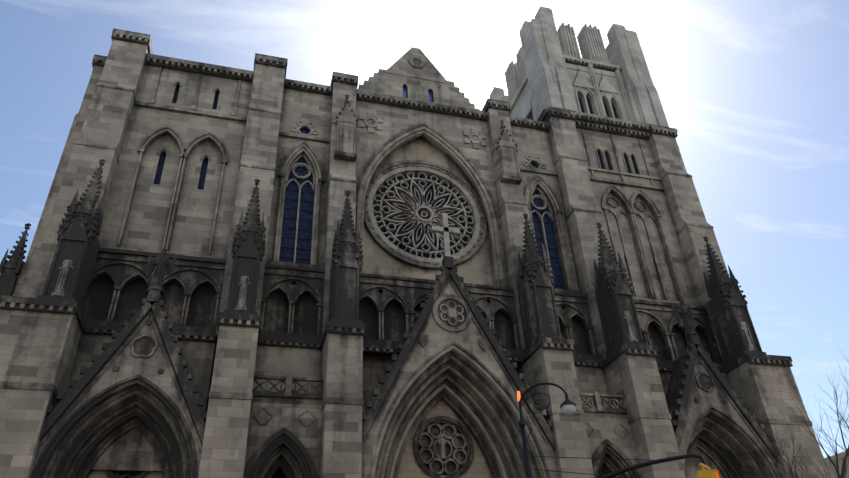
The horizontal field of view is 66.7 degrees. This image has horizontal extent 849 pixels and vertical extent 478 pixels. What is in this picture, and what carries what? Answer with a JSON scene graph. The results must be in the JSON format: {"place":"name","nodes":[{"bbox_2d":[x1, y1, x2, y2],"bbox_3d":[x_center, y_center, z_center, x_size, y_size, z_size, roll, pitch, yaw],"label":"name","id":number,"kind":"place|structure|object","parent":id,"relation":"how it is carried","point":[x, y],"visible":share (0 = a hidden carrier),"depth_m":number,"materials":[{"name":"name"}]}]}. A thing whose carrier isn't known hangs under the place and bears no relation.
{"place":"outdoors","nodes":[
{"label":"outdoors","id":0,"kind":"place"},
{"bbox_2d":[0,0,848,457],"label":"sky","id":1,"kind":"structure","parent":0,"point":[755,93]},
{"bbox_3d":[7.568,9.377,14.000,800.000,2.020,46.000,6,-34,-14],"label":"sidewalk pavement","id":2,"kind":"structure","parent":0,"visible":0},
{"bbox_2d":[517,382,719,477],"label":"street light","id":3,"kind":"object","parent":2,"relation":"on","point":[567,406],"visible":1,"depth_m":20.71,"materials":[{"name":"black metal"}]},
{"bbox_2d":[723,343,848,477],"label":"bare street tree","id":4,"kind":"object","parent":2,"relation":"on","point":[842,475],"visible":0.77,"depth_m":26.90,"materials":[{"name":"brown plant"}]},
{"bbox_2d":[743,370,848,477],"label":"bare street tree","id":5,"kind":"object","parent":2,"relation":"on","point":[789,476],"visible":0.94,"depth_m":26.05,"materials":[{"name":"brown plant"}]},
{"label":"ground","id":6,"kind":"structure","parent":0,"visible":0},
{"bbox_2d":[0,6,830,477],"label":"cathedral","id":7,"kind":"structure","parent":6,"relation":"on","point":[412,262],"depth_m":41.68,"materials":[{"name":"stone"}]},
{"bbox_2d":[824,451,848,477],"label":"neighbourhood buildings","id":8,"kind":"structure","parent":6,"relation":"on","point":[833,470],"depth_m":77.39,"materials":[{"name":"brick"}]}
]}

